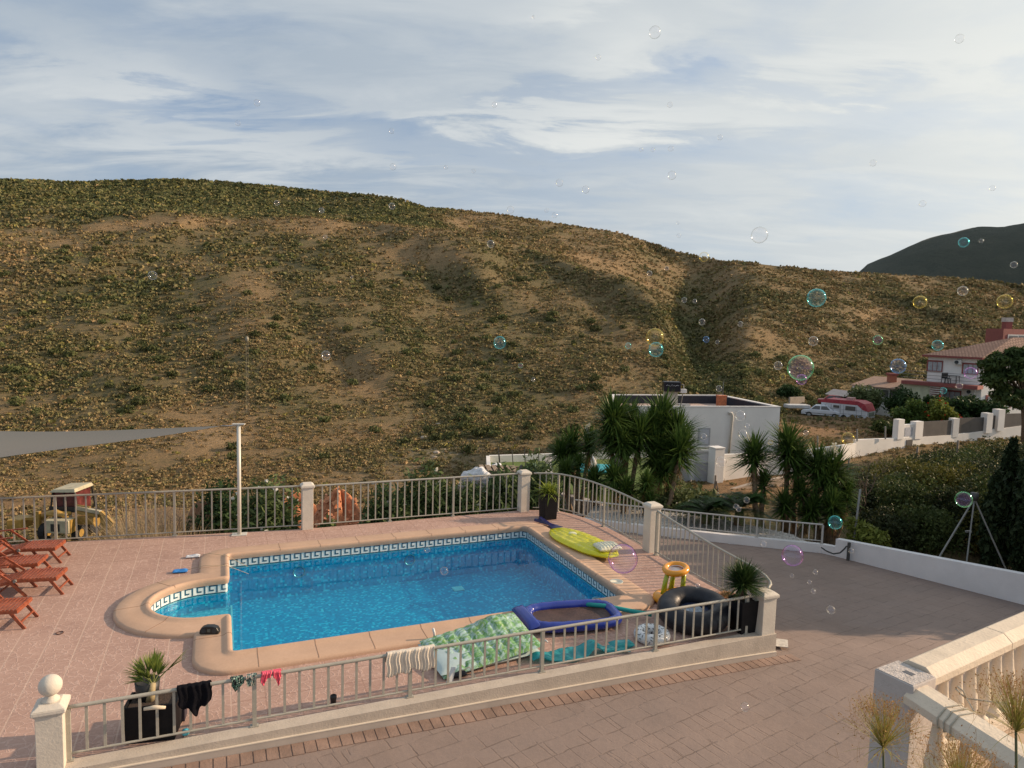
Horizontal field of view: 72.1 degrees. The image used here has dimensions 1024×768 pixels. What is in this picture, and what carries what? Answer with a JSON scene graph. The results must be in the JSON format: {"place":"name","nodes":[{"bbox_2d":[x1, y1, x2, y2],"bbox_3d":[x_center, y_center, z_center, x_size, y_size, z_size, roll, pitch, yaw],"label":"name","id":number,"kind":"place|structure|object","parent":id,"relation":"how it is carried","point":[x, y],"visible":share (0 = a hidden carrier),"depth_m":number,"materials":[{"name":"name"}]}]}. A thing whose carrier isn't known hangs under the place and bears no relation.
{"place":"outdoors","nodes":[
{"label":"outdoors","id":0,"kind":"place"},
{"bbox_2d":[0,510,738,767],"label":"pool deck","id":1,"kind":"structure","parent":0,"point":[90,652],"depth_m":11.88,"materials":[{"name":"tile"}]},
{"bbox_2d":[0,597,38,629],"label":"sun lounger","id":2,"kind":"object","parent":1,"relation":"on","point":[22,602],"visible":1,"depth_m":12.43,"materials":[{"name":"brown wood"}]},
{"bbox_2d":[0,542,51,577],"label":"sun lounger","id":3,"kind":"object","parent":1,"relation":"on","point":[39,558],"visible":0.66,"depth_m":14.64,"materials":[{"name":"brown wood"}]},
{"bbox_2d":[0,528,70,563],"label":"sun lounger","id":4,"kind":"object","parent":1,"relation":"on","point":[42,545],"visible":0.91,"depth_m":15.56,"materials":[{"name":"brown wood"}]},
{"bbox_2d":[0,554,73,598],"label":"sun lounger","id":5,"kind":"object","parent":1,"relation":"on","point":[24,576],"visible":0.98,"depth_m":13.83,"materials":[{"name":"brown wood"}]},
{"bbox_2d":[0,485,300,541],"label":"metal railing","id":6,"kind":"object","parent":1,"relation":"on","point":[174,532],"visible":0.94,"depth_m":17.37,"materials":[{"name":"metal"}]},
{"bbox_2d":[124,689,181,743],"bbox_3d":[-4.755,4.407,9.337,0.639,0.500,0.420,0,5,-14],"label":"rectangular planter","id":7,"kind":"object","parent":1,"relation":"on","point":[131,725],"visible":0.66,"depth_m":9.16,"materials":[{"name":"plastic"}]},
{"bbox_2d":[124,648,186,702],"bbox_3d":[-4.729,3.852,9.357,0.854,0.701,0.545,0,5,-15],"label":"fan palm","id":8,"kind":"object","parent":7,"relation":"in","point":[154,663],"visible":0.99,"depth_m":9.30,"materials":[{"name":"green plant"}]},
{"bbox_2d":[231,423,246,536],"bbox_3d":[-6.894,2.413,17.759,0.360,2.851,0.260,0,5,-17],"label":"sail pole","id":9,"kind":"object","parent":1,"relation":"on","point":[239,533],"visible":1,"depth_m":17.73,"materials":[{"name":"metal"}]},
{"bbox_2d":[0,425,236,456],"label":"shade sail","id":10,"kind":"object","parent":9,"relation":"attached to","point":[12,443],"visible":1,"depth_m":16.79,"materials":[{"name":"fabric"}]},
{"bbox_2d":[300,482,314,529],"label":"fence pillar","id":11,"kind":"structure","parent":1,"relation":"on","point":[307,488],"depth_m":18.40,"materials":[{"name":"paint"}]},
{"bbox_2d":[151,531,615,650],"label":"swimming pool","id":12,"kind":"structure","parent":1,"relation":"in","point":[279,599],"depth_m":16.77,"materials":[{"name":"liquid"}]},
{"bbox_2d":[113,522,654,675],"bbox_3d":[-2.753,4.160,14.952,10.043,0.158,6.240,-1,6,-23],"label":"pool coping","id":13,"kind":"object","parent":1,"relation":"on","point":[134,613],"visible":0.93,"depth_m":12.83,"materials":[{"name":"beige stone"}]},
{"bbox_2d":[512,599,621,632],"bbox_3d":[1.061,4.323,13.169,1.989,0.230,1.120,0,5,-14],"label":"inflatable lounge","id":14,"kind":"object","parent":13,"relation":"on","point":[539,615],"visible":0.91,"depth_m":13.21,"materials":[{"name":"blue plastic"}]},
{"bbox_2d":[549,528,622,557],"bbox_3d":[1.759,3.889,17.561,1.000,0.320,2.471,-2,6,-32],"label":"yellow float","id":15,"kind":"object","parent":13,"relation":"on","point":[584,542],"visible":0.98,"depth_m":17.19,"materials":[{"name":"plastic"}]},
{"bbox_2d":[314,473,518,524],"bbox_3d":[-2.509,3.212,19.688,5.850,1.156,0.090,0,6,-22],"label":"metal railing","id":16,"kind":"object","parent":1,"relation":"on","point":[418,480],"visible":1,"depth_m":19.62,"materials":[{"name":"metal"}]},
{"bbox_2d":[417,612,539,678],"bbox_3d":[-0.529,4.316,11.801,1.820,0.493,1.112,-1,6,-28],"label":"air mattress","id":17,"kind":"object","parent":1,"relation":"on","point":[497,625],"visible":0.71,"depth_m":11.74,"materials":[{"name":"green plastic"}]},
{"bbox_2d":[517,469,531,511],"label":"fence pillar","id":18,"kind":"structure","parent":1,"relation":"on","point":[523,500],"depth_m":20.71,"materials":[{"name":"paint"}]},
{"bbox_2d":[539,491,557,519],"bbox_3d":[1.035,3.468,20.130,0.420,0.760,0.420,-1,6,-23],"label":"tall planter","id":19,"kind":"object","parent":1,"relation":"on","point":[547,510],"visible":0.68,"depth_m":19.96,"materials":[{"name":"plastic"}]},
{"bbox_2d":[529,639,634,661],"bbox_3d":[1.218,4.483,11.930,1.926,0.250,0.533,0,5,-14],"label":"deflated float","id":20,"kind":"object","parent":1,"relation":"on","point":[569,651],"visible":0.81,"depth_m":11.89,"materials":[{"name":"teal plastic"}]},
{"bbox_2d":[533,472,642,543],"bbox_3d":[2.213,3.356,19.519,0.731,1.156,4.164,-3,7,-39],"label":"metal railing","id":21,"kind":"object","parent":1,"relation":"on","point":[604,500],"visible":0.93,"depth_m":19.54,"materials":[{"name":"metal"}]},
{"bbox_2d":[642,501,662,555],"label":"fence pillar","id":22,"kind":"structure","parent":1,"relation":"on","point":[651,508],"depth_m":17.33,"materials":[{"name":"paint"}]},
{"bbox_2d":[634,623,670,645],"bbox_3d":[2.500,4.471,12.553,0.652,0.205,0.654,2,5,0],"label":"swim ring","id":23,"kind":"object","parent":1,"relation":"on","point":[641,633],"visible":0.69,"depth_m":12.39,"materials":[{"name":"white plastic"}]},
{"bbox_2d":[653,561,689,602],"bbox_3d":[3.261,4.055,14.299,0.810,0.764,0.610,-1,6,-30],"label":"hoop float","id":24,"kind":"object","parent":1,"relation":"on","point":[673,569],"visible":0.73,"depth_m":14.24,"materials":[{"name":"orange plastic"}]},
{"bbox_2d":[657,586,731,635],"bbox_3d":[3.437,4.266,13.280,1.382,0.547,1.375,2,5,0],"label":"tube","id":25,"kind":"object","parent":1,"relation":"on","point":[680,596],"visible":0.73,"depth_m":13.04,"materials":[{"name":"black plastic"}]},
{"bbox_2d":[653,510,771,594],"bbox_3d":[4.294,3.814,15.212,0.383,1.126,4.261,0,5,-18],"label":"metal railing","id":26,"kind":"object","parent":1,"relation":"on","point":[658,512],"visible":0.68,"depth_m":15.73,"materials":[{"name":"metal"}]},
{"bbox_2d":[728,594,758,634],"bbox_3d":[4.278,4.264,13.022,0.399,0.620,0.399,-1,6,-23],"label":"black planter","id":27,"kind":"object","parent":1,"relation":"on","point":[748,612],"visible":0.61,"depth_m":12.87,"materials":[{"name":"plastic"}]},
{"bbox_2d":[716,556,770,599],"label":"potted yucca","id":28,"kind":"object","parent":27,"relation":"in","point":[742,578],"visible":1,"depth_m":12.91,"materials":[{"name":"green plant"}]},
{"bbox_2d":[0,181,1023,570],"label":"hillside terrain","id":29,"kind":"structure","parent":0,"point":[158,459],"depth_m":87.50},
{"bbox_2d":[6,482,113,540],"bbox_3d":[-17.265,5.025,27.627,3.975,1.984,2.149,2,5,0],"label":"backhoe digger","id":30,"kind":"object","parent":29,"relation":"on","point":[75,488],"visible":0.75,"depth_m":27.11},
{"bbox_2d":[73,494,229,539],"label":"dry grass","id":31,"kind":"structure","parent":29,"relation":"on","point":[131,530],"depth_m":25.15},
{"bbox_2d":[181,477,246,534],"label":"dark shrub","id":32,"kind":"object","parent":29,"relation":"on","point":[216,510],"visible":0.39,"depth_m":25.78,"materials":[{"name":"green plant"}]},
{"bbox_2d":[231,474,300,532],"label":"oleander","id":33,"kind":"object","parent":29,"relation":"on","point":[270,512],"visible":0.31,"depth_m":22.84,"materials":[{"name":"green plant"}]},
{"bbox_2d":[300,488,363,528],"bbox_3d":[-6.427,5.480,26.108,4.158,3.480,2.940,2,5,0],"label":"brick rubble","id":34,"kind":"object","parent":29,"relation":"on","point":[317,517],"visible":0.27,"depth_m":25.81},
{"bbox_2d":[357,475,422,523],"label":"oleander","id":35,"kind":"object","parent":29,"relation":"on","point":[386,506],"visible":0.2,"depth_m":23.38,"materials":[{"name":"green plant"}]},
{"bbox_2d":[398,457,451,519],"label":"oleander","id":36,"kind":"object","parent":29,"relation":"on","point":[429,496],"visible":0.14,"depth_m":23.79,"materials":[{"name":"green plant"}]},
{"bbox_2d":[428,474,487,517],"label":"oleander","id":37,"kind":"object","parent":29,"relation":"on","point":[469,500],"visible":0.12,"depth_m":23.94,"materials":[{"name":"green plant"}]},
{"bbox_2d":[0,240,935,467],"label":"hillside bushes","id":38,"kind":"object","parent":29,"relation":"on","point":[462,415],"visible":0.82,"depth_m":73.56,"materials":[{"name":"green plant"}]},
{"bbox_2d":[472,461,530,513],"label":"oleander","id":39,"kind":"object","parent":29,"relation":"on","point":[502,492],"visible":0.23,"depth_m":24.43,"materials":[{"name":"green plant"}]},
{"bbox_2d":[0,177,1023,544],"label":"hillside scrub","id":40,"kind":"object","parent":29,"relation":"on","point":[80,203],"visible":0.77,"depth_m":94.88,"materials":[{"name":"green plant"}]},
{"bbox_2d":[508,448,567,512],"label":"oleander","id":41,"kind":"object","parent":29,"relation":"on","point":[534,498],"visible":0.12,"depth_m":24.97,"materials":[{"name":"green plant"}]},
{"bbox_2d":[489,452,647,462],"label":"garden wall","id":42,"kind":"structure","parent":29,"relation":"on","point":[508,458],"depth_m":38.68,"materials":[{"name":"white paint"}]},
{"bbox_2d":[541,420,608,516],"bbox_3d":[2.564,4.046,28.762,3.148,5.436,2.738,2,5,0],"label":"yucca","id":43,"kind":"object","parent":29,"relation":"on","point":[571,443],"visible":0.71,"depth_m":28.29,"materials":[{"name":"green plant"}]},
{"bbox_2d":[552,450,622,515],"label":"yucca","id":44,"kind":"object","parent":29,"relation":"on","point":[569,466],"visible":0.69,"depth_m":26.25,"materials":[{"name":"green plant"}]},
{"bbox_2d":[594,457,642,513],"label":"yucca","id":45,"kind":"object","parent":29,"relation":"on","point":[616,480],"visible":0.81,"depth_m":25.11,"materials":[{"name":"green plant"}]},
{"bbox_2d":[584,384,671,507],"bbox_3d":[4.197,3.070,27.014,3.506,6.195,3.481,0,5,-16],"label":"yucca","id":46,"kind":"object","parent":29,"relation":"on","point":[623,428],"visible":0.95,"depth_m":26.38,"materials":[{"name":"green plant"}]},
{"bbox_2d":[632,480,705,515],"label":"garden shrub","id":47,"kind":"object","parent":29,"relation":"on","point":[680,497],"visible":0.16,"depth_m":26.16,"materials":[{"name":"green plant"}]},
{"bbox_2d":[630,385,712,496],"bbox_3d":[5.980,2.986,27.472,3.511,5.892,3.529,2,5,0],"label":"yucca","id":48,"kind":"object","parent":29,"relation":"on","point":[662,417],"visible":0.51,"depth_m":26.99,"materials":[{"name":"green plant"}]},
{"bbox_2d":[639,415,710,510],"bbox_3d":[6.058,3.624,26.416,2.916,4.936,2.552,2,5,0],"label":"yucca","id":49,"kind":"object","parent":29,"relation":"on","point":[681,443],"visible":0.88,"depth_m":26.04,"materials":[{"name":"green plant"}]},
{"bbox_2d":[677,449,708,481],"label":"louvred gate","id":50,"kind":"structure","parent":29,"relation":"on","point":[702,473],"depth_m":40.14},
{"bbox_2d":[612,382,780,453],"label":"flat roofed house","id":51,"kind":"structure","parent":29,"relation":"on","point":[720,414],"depth_m":44.59,"materials":[{"name":"white paint"}]},
{"bbox_2d":[662,381,686,405],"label":"solar water heater","id":52,"kind":"object","parent":51,"relation":"on","point":[673,385],"visible":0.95,"depth_m":46.41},
{"bbox_2d":[584,517,834,555],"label":"kerb wall","id":53,"kind":"structure","parent":29,"relation":"on","point":[805,546],"depth_m":22.24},
{"bbox_2d":[573,499,823,543],"bbox_3d":[5.817,4.432,22.792,7.942,0.670,0.216,3,5,18],"label":"metal railing","id":54,"kind":"object","parent":53,"relation":"on","point":[750,518],"visible":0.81,"depth_m":22.43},
{"bbox_2d":[707,446,725,483],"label":"gate pillar","id":55,"kind":"structure","parent":29,"relation":"on","point":[715,463],"depth_m":39.49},
{"bbox_2d":[723,428,783,527],"bbox_3d":[8.471,3.604,24.896,2.166,4.420,2.232,2,5,0],"label":"yucca","id":56,"kind":"object","parent":29,"relation":"on","point":[753,451],"visible":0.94,"depth_m":24.59,"materials":[{"name":"green plant"}]},
{"bbox_2d":[723,443,855,480],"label":"perimeter wall","id":57,"kind":"structure","parent":29,"relation":"on","point":[738,473],"depth_m":40.67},
{"bbox_2d":[763,415,817,532],"bbox_3d":[9.886,3.425,25.166,2.567,4.774,2.489,2,5,0],"label":"yucca","id":58,"kind":"object","parent":29,"relation":"on","point":[791,448],"visible":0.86,"depth_m":24.77,"materials":[{"name":"green plant"}]},
{"bbox_2d":[769,472,832,538],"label":"yucca","id":59,"kind":"object","parent":29,"relation":"on","point":[806,508],"visible":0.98,"depth_m":24.19,"materials":[{"name":"green plant"}]},
{"bbox_2d":[792,437,863,543],"bbox_3d":[10.933,3.886,24.598,2.740,4.064,2.309,2,5,0],"label":"yucca","id":60,"kind":"object","parent":29,"relation":"on","point":[827,467],"visible":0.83,"depth_m":24.28,"materials":[{"name":"green plant"}]},
{"bbox_2d":[812,476,865,544],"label":"yucca","id":61,"kind":"object","parent":29,"relation":"on","point":[840,511],"visible":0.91,"depth_m":23.85,"materials":[{"name":"green plant"}]},
{"bbox_2d":[821,397,875,417],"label":"caravan","id":62,"kind":"object","parent":29,"relation":"on","point":[848,406],"visible":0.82,"depth_m":65.66,"materials":[{"name":"white metal"}]},
{"bbox_2d":[844,382,885,412],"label":"garden bush","id":63,"kind":"object","parent":29,"relation":"on","point":[874,397],"visible":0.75,"depth_m":68.49,"materials":[{"name":"green plant"}]},
{"bbox_2d":[843,516,891,546],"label":"young shrub","id":64,"kind":"object","parent":29,"relation":"on","point":[869,533],"visible":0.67,"depth_m":22.14,"materials":[{"name":"green plant"}]},
{"bbox_2d":[839,465,906,520],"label":"thicket bush","id":65,"kind":"object","parent":29,"relation":"on","point":[871,501],"visible":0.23,"depth_m":28.26,"materials":[{"name":"green plant"}]},
{"bbox_2d":[852,504,918,551],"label":"thicket bush","id":66,"kind":"object","parent":29,"relation":"on","point":[888,521],"visible":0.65,"depth_m":23.82,"materials":[{"name":"green plant"}]},
{"bbox_2d":[851,373,922,415],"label":"annex","id":67,"kind":"object","parent":29,"relation":"on","point":[889,383],"visible":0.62,"depth_m":71.80,"materials":[{"name":"paint"}]},
{"bbox_2d":[865,455,935,477],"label":"thicket bush","id":68,"kind":"object","parent":29,"relation":"on","point":[905,461],"visible":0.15,"depth_m":32.31,"materials":[{"name":"green plant"}]},
{"bbox_2d":[880,384,921,413],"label":"garden bush","id":69,"kind":"object","parent":29,"relation":"on","point":[900,397],"visible":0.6,"depth_m":61.53,"materials":[{"name":"green plant"}]},
{"bbox_2d":[888,399,929,423],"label":"garden bush","id":70,"kind":"object","parent":29,"relation":"on","point":[916,410],"visible":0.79,"depth_m":55.86,"materials":[{"name":"green plant"}]},
{"bbox_2d":[873,472,952,531],"bbox_3d":[14.840,4.734,26.315,2.809,3.049,3.376,2,5,0],"label":"thicket bush","id":71,"kind":"object","parent":29,"relation":"on","point":[900,496],"visible":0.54,"depth_m":26.14,"materials":[{"name":"green plant"}]},
{"bbox_2d":[835,538,1023,604],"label":"boundary wall","id":72,"kind":"structure","parent":29,"relation":"on","point":[1001,583],"depth_m":18.65,"materials":[{"name":"paint"}]},
{"bbox_2d":[894,501,973,557],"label":"thicket bush","id":73,"kind":"object","parent":29,"relation":"on","point":[929,519],"visible":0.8,"depth_m":23.47,"materials":[{"name":"green plant"}]},
{"bbox_2d":[853,409,1020,456],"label":"perimeter wall","id":74,"kind":"structure","parent":29,"relation":"on","point":[997,423],"depth_m":50.08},
{"bbox_2d":[904,458,974,504],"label":"thicket bush","id":75,"kind":"object","parent":29,"relation":"on","point":[940,471],"visible":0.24,"depth_m":28.33,"materials":[{"name":"green plant"}]},
{"bbox_2d":[924,395,961,420],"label":"garden bush","id":76,"kind":"object","parent":29,"relation":"on","point":[940,409],"visible":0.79,"depth_m":54.75,"materials":[{"name":"green plant"}]},
{"bbox_2d":[917,478,981,550],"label":"thicket bush","id":77,"kind":"object","parent":29,"relation":"on","point":[955,508],"visible":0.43,"depth_m":25.24,"materials":[{"name":"green plant"}]},
{"bbox_2d":[901,317,1023,413],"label":"two storey house","id":78,"kind":"structure","parent":29,"relation":"on","point":[957,361],"depth_m":64.69,"materials":[{"name":"paint"}]},
{"bbox_2d":[945,394,980,417],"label":"garden bush","id":79,"kind":"object","parent":29,"relation":"on","point":[964,406],"visible":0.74,"depth_m":57.65,"materials":[{"name":"green plant"}]},
{"bbox_2d":[957,497,983,555],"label":"thicket bush","id":80,"kind":"object","parent":29,"relation":"on","point":[977,526],"visible":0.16,"depth_m":24.41,"materials":[{"name":"green plant"}]},
{"bbox_2d":[939,492,1006,568],"bbox_3d":[12.656,4.343,19.598,2.432,2.521,0.874,2,5,0],"label":"tripod stand","id":81,"kind":"object","parent":29,"relation":"on","point":[975,496],"visible":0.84,"depth_m":19.64,"materials":[{"name":"metal"}]},
{"bbox_2d":[971,399,1009,416],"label":"garden bush","id":82,"kind":"object","parent":29,"relation":"on","point":[984,405],"visible":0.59,"depth_m":56.60,"materials":[{"name":"green plant"}]},
{"bbox_2d":[976,469,1008,566],"bbox_3d":[15.014,4.326,21.938,0.884,3.441,0.867,2,5,0],"label":"cypress","id":83,"kind":"object","parent":29,"relation":"on","point":[994,503],"visible":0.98,"depth_m":21.78,"materials":[{"name":"green plant"}]},
{"bbox_2d":[976,345,1023,450],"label":"umbrella pine","id":84,"kind":"object","parent":29,"relation":"on","point":[998,375],"visible":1,"depth_m":45.28,"materials":[{"name":"green plant"}]},
{"bbox_2d":[998,436,1021,568],"bbox_3d":[16.130,3.929,22.894,1.040,4.608,0.983,2,5,0],"label":"cypress","id":85,"kind":"object","parent":29,"relation":"on","point":[1010,458],"visible":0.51,"depth_m":22.67,"materials":[{"name":"green plant"}]},
{"bbox_2d":[1003,458,1023,571],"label":"cypress","id":86,"kind":"object","parent":29,"relation":"on","point":[1015,538],"visible":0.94,"depth_m":21.39,"materials":[{"name":"green plant"}]},
{"bbox_2d":[0,0,1023,271],"label":"sky","id":87,"kind":"structure","parent":0,"point":[801,96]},
{"bbox_2d":[491,458,663,507],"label":"neighbour lawn","id":88,"kind":"structure","parent":0,"point":[555,467],"depth_m":36.24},
{"bbox_2d":[171,532,1023,767],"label":"driveway","id":89,"kind":"structure","parent":0,"point":[858,632],"depth_m":11.12,"materials":[{"name":"tile"}]},
{"bbox_2d":[65,632,776,767],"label":"front wall","id":90,"kind":"structure","parent":89,"relation":"on","point":[721,651],"depth_m":10.47,"materials":[{"name":"paint"}]},
{"bbox_2d":[30,674,70,767],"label":"ball pillar","id":91,"kind":"structure","parent":90,"relation":"on","point":[47,714],"depth_m":8.49,"materials":[{"name":"paint"}]},
{"bbox_2d":[65,594,756,762],"bbox_3d":[-0.538,4.268,10.812,10.877,0.716,0.090,-1,6,-23],"label":"metal railing","id":92,"kind":"object","parent":90,"relation":"on","point":[253,719],"visible":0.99,"depth_m":10.33,"materials":[{"name":"metal"}]},
{"bbox_2d":[176,680,211,716],"bbox_3d":[-4.172,4.148,9.248,0.426,0.439,0.121,-1,6,-23],"label":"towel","id":93,"kind":"object","parent":92,"relation":"hanging from","point":[194,697],"visible":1,"depth_m":9.20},
{"bbox_2d":[385,644,434,677],"bbox_3d":[-1.506,4.085,10.378,0.740,0.369,0.119,-1,6,-23],"label":"striped towel","id":94,"kind":"object","parent":92,"relation":"hanging from","point":[407,660],"visible":1,"depth_m":10.34,"materials":[{"name":"fabric"}]},
{"bbox_2d":[163,654,800,767],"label":"driveway header course","id":95,"kind":"object","parent":89,"relation":"on","point":[381,734],"visible":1,"depth_m":10.46,"materials":[{"name":"brick"}]},
{"bbox_2d":[750,587,779,635],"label":"fence pillar","id":96,"kind":"structure","parent":89,"relation":"on","point":[765,622],"depth_m":12.85,"materials":[{"name":"paint"}]},
{"bbox_2d":[827,688,946,767],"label":"papyrus","id":97,"kind":"object","parent":89,"relation":"on","point":[884,731],"visible":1,"depth_m":3.76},
{"bbox_2d":[868,660,935,767],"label":"balustrade pillar","id":98,"kind":"structure","parent":89,"relation":"on","point":[898,678],"depth_m":5.11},
{"bbox_2d":[896,729,1008,767],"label":"papyrus","id":99,"kind":"object","parent":89,"relation":"on","point":[961,761],"visible":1,"depth_m":3.62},
{"bbox_2d":[946,665,1023,767],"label":"papyrus","id":100,"kind":"object","parent":89,"relation":"on","point":[1014,717],"visible":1,"depth_m":3.35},
{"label":"landing wall","id":101,"kind":"object","parent":89,"relation":"on","visible":0},
{"bbox_2d":[946,722,1023,767],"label":"stair landing","id":102,"kind":"object","parent":101,"relation":"on","point":[1021,735],"depth_m":5.79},
{"bbox_2d":[903,685,1023,767],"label":"stone balustrade","id":103,"kind":"object","parent":102,"relation":"on","point":[929,702],"visible":0.76,"depth_m":4.64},
{"bbox_2d":[936,686,1010,736],"bbox_3d":[3.216,2.243,4.903,0.789,0.136,0.406,0,5,-15],"label":"rope","id":104,"kind":"object","parent":103,"relation":"attached to","point":[952,711],"visible":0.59,"depth_m":4.74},
{"bbox_2d":[903,611,1023,763],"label":"stone balustrade","id":105,"kind":"object","parent":102,"relation":"on","point":[980,650],"visible":0.62,"depth_m":5.69,"materials":[{"name":"stone"}]},
{"bbox_2d":[585,505,804,540],"bbox_3d":[6.264,4.782,23.880,7.631,0.001,2.398,4,6,23],"label":"gravel bed","id":106,"kind":"object","parent":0,"point":[740,529],"visible":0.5,"depth_m":23.94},
{"bbox_2d":[630,465,664,514],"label":"shrub","id":107,"kind":"object","parent":106,"relation":"on","point":[647,493],"visible":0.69,"depth_m":24.74,"materials":[{"name":"green plant"}]},
{"bbox_2d":[671,494,732,529],"bbox_3d":[6.644,4.640,24.051,2.300,1.532,2.246,2,5,0],"label":"sago cycad","id":108,"kind":"object","parent":106,"relation":"on","point":[700,505],"visible":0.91,"depth_m":23.94,"materials":[{"name":"green plant"}]},
{"bbox_2d":[705,490,779,531],"bbox_3d":[7.760,4.552,23.942,2.654,1.790,2.880,2,5,0],"label":"sago cycad","id":109,"kind":"object","parent":106,"relation":"on","point":[735,499],"visible":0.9,"depth_m":23.75,"materials":[{"name":"green plant"}]},
{"bbox_2d":[860,223,1023,284],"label":"distant hill","id":110,"kind":"structure","parent":0,"point":[994,253],"depth_m":455.83,"materials":[{"name":"plant"}]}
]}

